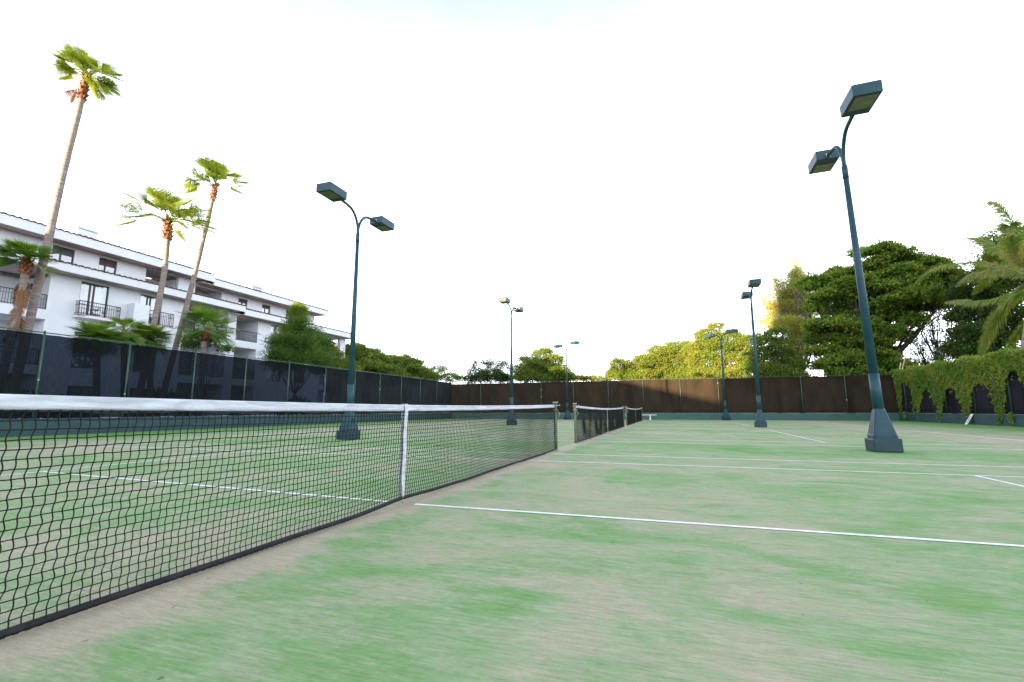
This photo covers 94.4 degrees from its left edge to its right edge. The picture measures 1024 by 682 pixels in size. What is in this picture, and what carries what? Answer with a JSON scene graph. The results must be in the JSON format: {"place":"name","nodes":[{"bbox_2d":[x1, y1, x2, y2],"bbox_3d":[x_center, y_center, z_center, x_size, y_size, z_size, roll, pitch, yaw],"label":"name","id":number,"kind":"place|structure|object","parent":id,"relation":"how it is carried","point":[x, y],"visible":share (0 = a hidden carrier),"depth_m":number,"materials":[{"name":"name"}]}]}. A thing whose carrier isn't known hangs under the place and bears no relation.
{"place":"outdoors","nodes":[
{"label":"outdoors","id":0,"kind":"place"},
{"bbox_2d":[0,211,356,418],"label":"hotel building","id":1,"kind":"structure","parent":0,"point":[96,280],"depth_m":32.80,"materials":[{"name":"white paint"}]},
{"bbox_2d":[51,245,73,263],"bbox_3d":[-29.856,-5.374,31.398,0.090,1.670,1.210,-3,-9,19],"label":"window","id":2,"kind":"structure","parent":1,"relation":"in","point":[67,255],"depth_m":31.51,"materials":[{"name":"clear glass"}]},
{"bbox_2d":[78,281,108,317],"bbox_3d":[-26.660,-2.590,30.116,0.090,2.080,1.580,-3,-9,19],"label":"window","id":3,"kind":"structure","parent":1,"relation":"in","point":[89,292],"depth_m":30.14,"materials":[{"name":"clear glass"}]},
{"bbox_2d":[98,258,116,272],"bbox_3d":[-29.008,-5.018,33.862,0.090,1.670,1.150,-3,-9,19],"label":"window","id":4,"kind":"structure","parent":1,"relation":"in","point":[104,264],"depth_m":33.94,"materials":[{"name":"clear glass"}]},
{"bbox_2d":[140,294,160,324],"bbox_3d":[-25.548,-2.124,33.348,0.090,2.080,1.500,-3,-9,19],"label":"window","id":5,"kind":"structure","parent":1,"relation":"in","point":[144,299],"depth_m":33.40,"materials":[{"name":"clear glass"}]},
{"bbox_2d":[184,313,195,331],"bbox_3d":[-26.524,-1.358,38.176,0.090,2.047,2.000,-3,-9,19],"label":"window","id":6,"kind":"structure","parent":1,"relation":"in","point":[188,313],"depth_m":38.76,"materials":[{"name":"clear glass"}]},
{"bbox_2d":[237,298,246,313],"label":"window","id":7,"kind":"structure","parent":1,"relation":"in","point":[241,301],"depth_m":44.81,"materials":[{"name":"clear glass"}]},
{"bbox_2d":[262,304,269,312],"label":"window","id":8,"kind":"structure","parent":1,"relation":"in","point":[265,308],"depth_m":47.34,"materials":[{"name":"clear glass"}]},
{"bbox_2d":[270,325,279,337],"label":"window","id":9,"kind":"structure","parent":1,"relation":"in","point":[272,327],"depth_m":43.68,"materials":[{"name":"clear glass"}]},
{"bbox_2d":[0,419,1023,681],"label":"court surface","id":10,"kind":"object","parent":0,"point":[414,589],"visible":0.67,"depth_m":2.84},
{"bbox_2d":[0,327,450,437],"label":"windscreen fence","id":11,"kind":"object","parent":10,"relation":"on","point":[37,364],"visible":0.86,"depth_m":21.76,"materials":[{"name":"dark woven mesh fabric"},{"name":"green painted metal"}]},
{"bbox_2d":[0,394,559,639],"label":"tennis net","id":12,"kind":"object","parent":10,"relation":"on","point":[24,403],"visible":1,"depth_m":2.75,"materials":[{"name":"fabric"}]},
{"bbox_2d":[316,181,393,439],"bbox_3d":[-5.096,-0.733,15.275,0.520,7.659,3.440,-3,-9,19],"label":"light pole","id":13,"kind":"object","parent":10,"relation":"on","point":[331,191],"visible":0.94,"depth_m":14.99,"materials":[{"name":"metal"}]},
{"bbox_2d":[498,296,523,424],"bbox_3d":[-0.026,1.321,28.604,0.520,7.400,3.440,-3,-9,19],"label":"light pole","id":14,"kind":"object","parent":10,"relation":"on","point":[506,300],"visible":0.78,"depth_m":28.45,"materials":[{"name":"metal"}]},
{"bbox_2d":[0,442,1023,546],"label":"court markings","id":15,"kind":"object","parent":10,"relation":"on","point":[619,517],"visible":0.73,"depth_m":4.45,"materials":[{"name":"paint"}]},
{"bbox_2d":[554,341,579,419],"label":"light pole","id":16,"kind":"object","parent":10,"relation":"on","point":[567,416],"visible":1,"depth_m":43.46,"materials":[{"name":"metal"}]},
{"bbox_2d":[573,403,624,443],"bbox_3d":[3.802,3.103,18.854,0.183,1.098,12.990,-3,-9,19],"label":"tennis net","id":17,"kind":"object","parent":10,"relation":"on","point":[614,417],"visible":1,"depth_m":16.13,"materials":[{"name":"fabric"}]},
{"bbox_2d":[625,406,642,425],"bbox_3d":[8.448,5.051,32.354,0.183,1.098,12.990,-3,-9,19],"label":"tennis net","id":18,"kind":"object","parent":10,"relation":"on","point":[633,416],"visible":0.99,"depth_m":30.47,"materials":[{"name":"fabric"}]},
{"bbox_2d":[265,425,1023,449],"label":"court markings","id":19,"kind":"object","parent":10,"relation":"on","point":[711,440],"visible":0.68,"depth_m":14.99,"materials":[{"name":"paint"}]},
{"bbox_2d":[477,420,866,426],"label":"court markings","id":20,"kind":"object","parent":10,"relation":"on","point":[734,422],"visible":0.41,"depth_m":27.80,"materials":[{"name":"paint"}]},
{"bbox_2d":[451,374,899,420],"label":"windscreen fence","id":21,"kind":"object","parent":10,"relation":"on","point":[833,397],"visible":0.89,"depth_m":41.35,"materials":[{"name":"brown fabric"}]},
{"bbox_2d":[704,329,737,419],"bbox_3d":[17.753,2.910,39.814,0.520,7.400,3.440,2,-9,-17],"label":"light pole","id":22,"kind":"object","parent":10,"relation":"on","point":[725,416],"visible":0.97,"depth_m":39.55,"materials":[{"name":"metal"}]},
{"bbox_2d":[741,279,766,426],"bbox_3d":[12.609,0.763,24.550,0.520,7.289,3.440,-3,-9,19],"label":"light pole","id":23,"kind":"object","parent":10,"relation":"on","point":[760,420],"visible":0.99,"depth_m":24.26,"materials":[{"name":"metal"}]},
{"bbox_2d":[808,79,903,452],"bbox_3d":[7.864,-1.337,10.689,0.520,7.489,3.440,-4,-9,18],"label":"light pole","id":24,"kind":"object","parent":10,"relation":"on","point":[859,99],"visible":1,"depth_m":10.33,"materials":[{"name":"teal metal"}]},
{"bbox_2d":[898,355,1023,426],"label":"windscreen fence","id":25,"kind":"object","parent":10,"relation":"on","point":[982,410],"visible":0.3,"depth_m":27.37,"materials":[{"name":"black fabric"}]},
{"bbox_2d":[889,346,1023,423],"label":"climbing vine","id":26,"kind":"object","parent":25,"relation":"attached to","point":[962,366],"visible":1,"depth_m":28.04,"materials":[{"name":"green plant"}]},
{"bbox_2d":[1007,411,1015,423],"bbox_3d":[25.483,3.890,24.196,0.174,0.710,0.562,-3,-9,19],"label":"creeper shoot","id":27,"kind":"object","parent":25,"relation":"attached to","point":[1011,419],"visible":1,"depth_m":24.18,"materials":[{"name":"green plant"}]},
{"bbox_2d":[965,414,972,423],"bbox_3d":[26.592,4.552,27.564,0.230,0.600,0.468,7,-11,-41],"label":"leaning board","id":28,"kind":"object","parent":10,"relation":"on","point":[969,418],"visible":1,"depth_m":27.53,"materials":[{"name":"white paint"}]},
{"bbox_2d":[0,0,1023,383],"label":"sky","id":29,"kind":"structure","parent":0,"point":[618,172],"materials":[{"name":"white"}]},
{"bbox_2d":[571,374,602,381],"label":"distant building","id":30,"kind":"structure","parent":0,"point":[587,375],"depth_m":141.25,"materials":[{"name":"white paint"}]},
{"label":"ground","id":31,"kind":"structure","parent":0,"visible":0},
{"bbox_2d":[0,237,61,331],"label":"fan palm","id":32,"kind":"object","parent":31,"relation":"on","point":[21,292],"visible":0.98,"depth_m":19.38,"materials":[{"name":"green plant"}]},
{"bbox_2d":[24,37,127,332],"bbox_3d":[-20.023,-4.923,21.289,3.191,17.761,2.959,-3,-9,19],"label":"fan palm","id":33,"kind":"object","parent":31,"relation":"on","point":[82,60],"visible":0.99,"depth_m":21.78,"materials":[{"name":"green plant"}]},
{"bbox_2d":[66,319,127,417],"bbox_3d":[-18.757,1.469,21.117,2.256,5.064,2.269,-6,-10,37],"label":"fan palm","id":34,"kind":"object","parent":31,"relation":"on","point":[94,330],"visible":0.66,"depth_m":21.09,"materials":[{"name":"green plant"}]},
{"bbox_2d":[97,317,150,345],"bbox_3d":[-18.695,1.508,22.523,2.290,5.388,2.315,-3,-9,19],"label":"fan palm","id":35,"kind":"object","parent":31,"relation":"on","point":[123,322],"visible":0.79,"depth_m":22.64,"materials":[{"name":"green plant"}]},
{"bbox_2d":[129,322,175,348],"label":"fan palm","id":36,"kind":"object","parent":31,"relation":"on","point":[155,332],"visible":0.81,"depth_m":24.14,"materials":[{"name":"green plant"}]},
{"bbox_2d":[101,179,226,338],"bbox_3d":[-18.747,-2.104,24.928,6.003,13.230,5.024,-3,-9,19],"label":"fan palm","id":37,"kind":"object","parent":31,"relation":"on","point":[164,201],"visible":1,"depth_m":25.21,"materials":[{"name":"green plant"}]},
{"bbox_2d":[158,153,255,416],"bbox_3d":[-18.038,-3.276,28.125,4.426,16.485,3.752,3,-9,-21],"label":"fan palm","id":38,"kind":"object","parent":31,"relation":"on","point":[213,169],"visible":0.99,"depth_m":28.39,"materials":[{"name":"green plant"}]},
{"bbox_2d":[170,301,243,353],"bbox_3d":[-17.168,1.304,26.463,3.435,6.896,3.600,-8,-12,44],"label":"fan palm","id":39,"kind":"object","parent":31,"relation":"on","point":[199,313],"visible":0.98,"depth_m":26.36,"materials":[{"name":"green plant"}]},
{"bbox_2d":[179,327,238,355],"bbox_3d":[-19.501,2.187,30.122,1.902,6.429,3.819,-3,-9,19],"label":"leafy shrub","id":40,"kind":"object","parent":31,"relation":"on","point":[195,342],"visible":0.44,"depth_m":30.40,"materials":[{"name":"green plant"}]},
{"bbox_2d":[252,300,340,367],"bbox_3d":[-15.803,1.497,35.779,5.301,9.428,7.718,-3,-9,19],"label":"soft conifer","id":41,"kind":"object","parent":31,"relation":"on","point":[297,339],"visible":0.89,"depth_m":34.78,"materials":[{"name":"green plant"}]},
{"bbox_2d":[315,344,362,371],"bbox_3d":[-14.826,3.282,40.087,3.706,7.094,5.559,-3,-9,19],"label":"leafy shrub","id":42,"kind":"object","parent":31,"relation":"on","point":[343,363],"visible":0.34,"depth_m":39.70,"materials":[{"name":"green plant"}]},
{"bbox_2d":[332,341,412,377],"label":"sea almond tree","id":43,"kind":"object","parent":31,"relation":"on","point":[375,360],"visible":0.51,"depth_m":62.15,"materials":[{"name":"green plant"}]},
{"bbox_2d":[385,353,441,380],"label":"sea almond tree","id":44,"kind":"object","parent":31,"relation":"on","point":[409,363],"visible":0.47,"depth_m":63.52,"materials":[{"name":"green plant"}]},
{"bbox_2d":[429,363,465,382],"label":"tree","id":45,"kind":"object","parent":31,"relation":"on","point":[455,376],"visible":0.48,"depth_m":68.26,"materials":[{"name":"green plant"}]},
{"bbox_2d":[451,363,461,380],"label":"ironwood tree","id":46,"kind":"object","parent":31,"relation":"on","point":[456,369],"visible":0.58,"depth_m":73.13,"materials":[{"name":"green plant"}]},
{"bbox_2d":[461,356,517,383],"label":"sparse tree","id":47,"kind":"object","parent":31,"relation":"on","point":[497,374],"visible":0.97,"depth_m":66.20,"materials":[{"name":"green plant"}]},
{"bbox_2d":[508,346,578,382],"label":"round tree","id":48,"kind":"object","parent":31,"relation":"on","point":[546,366],"visible":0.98,"depth_m":59.05,"materials":[{"name":"green plant"}]},
{"bbox_2d":[574,373,609,381],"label":"bush","id":49,"kind":"object","parent":31,"relation":"on","point":[588,377],"visible":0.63,"depth_m":60.23,"materials":[{"name":"green plant"}]},
{"bbox_2d":[599,352,661,380],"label":"mimosa tree","id":50,"kind":"object","parent":31,"relation":"on","point":[623,369],"visible":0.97,"depth_m":52.97,"materials":[{"name":"green plant"}]},
{"bbox_2d":[637,338,698,379],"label":"mimosa tree","id":51,"kind":"object","parent":31,"relation":"on","point":[670,365],"visible":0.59,"depth_m":52.71,"materials":[{"name":"green plant"}]},
{"bbox_2d":[679,321,762,378],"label":"mimosa tree","id":52,"kind":"object","parent":31,"relation":"on","point":[708,351],"visible":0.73,"depth_m":49.09,"materials":[{"name":"green plant"}]},
{"bbox_2d":[729,300,762,356],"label":"ironwood tree","id":53,"kind":"object","parent":31,"relation":"on","point":[745,320],"visible":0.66,"depth_m":58.69,"materials":[{"name":"green plant"}]},
{"bbox_2d":[731,323,816,377],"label":"broadleaf tree","id":54,"kind":"object","parent":31,"relation":"on","point":[779,362],"visible":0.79,"depth_m":45.78,"materials":[{"name":"green plant"}]},
{"bbox_2d":[754,252,818,369],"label":"ironwood tree","id":55,"kind":"object","parent":31,"relation":"on","point":[783,306],"visible":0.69,"depth_m":54.55,"materials":[{"name":"green plant"}]},
{"bbox_2d":[788,238,968,375],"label":"sea almond tree","id":56,"kind":"object","parent":31,"relation":"on","point":[893,271],"visible":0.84,"depth_m":41.55,"materials":[{"name":"green plant"}]},
{"bbox_2d":[904,310,955,413],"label":"sparse tree","id":57,"kind":"object","parent":31,"relation":"on","point":[922,349],"visible":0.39,"depth_m":43.02,"materials":[{"name":"green plant"}]},
{"bbox_2d":[911,201,1023,355],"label":"coconut palm","id":58,"kind":"object","parent":31,"relation":"on","point":[1013,235],"visible":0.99,"depth_m":27.64,"materials":[{"name":"green plant"}]},
{"bbox_2d":[930,267,1023,359],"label":"broadleaf tree","id":59,"kind":"object","parent":31,"relation":"on","point":[963,335],"visible":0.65,"depth_m":36.13,"materials":[{"name":"green plant"}]},
{"bbox_2d":[959,214,1008,265],"bbox_3d":[39.615,-2.013,37.704,5.949,16.657,3.185,2,-9,-17],"label":"sparse tree","id":60,"kind":"object","parent":31,"relation":"on","point":[965,257],"visible":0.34,"depth_m":38.82,"materials":[{"name":"plant"}]},
{"bbox_2d":[964,225,1023,303],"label":"broadleaf tree","id":61,"kind":"object","parent":31,"relation":"on","point":[1007,283],"visible":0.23,"depth_m":33.76,"materials":[{"name":"green plant"}]}
]}

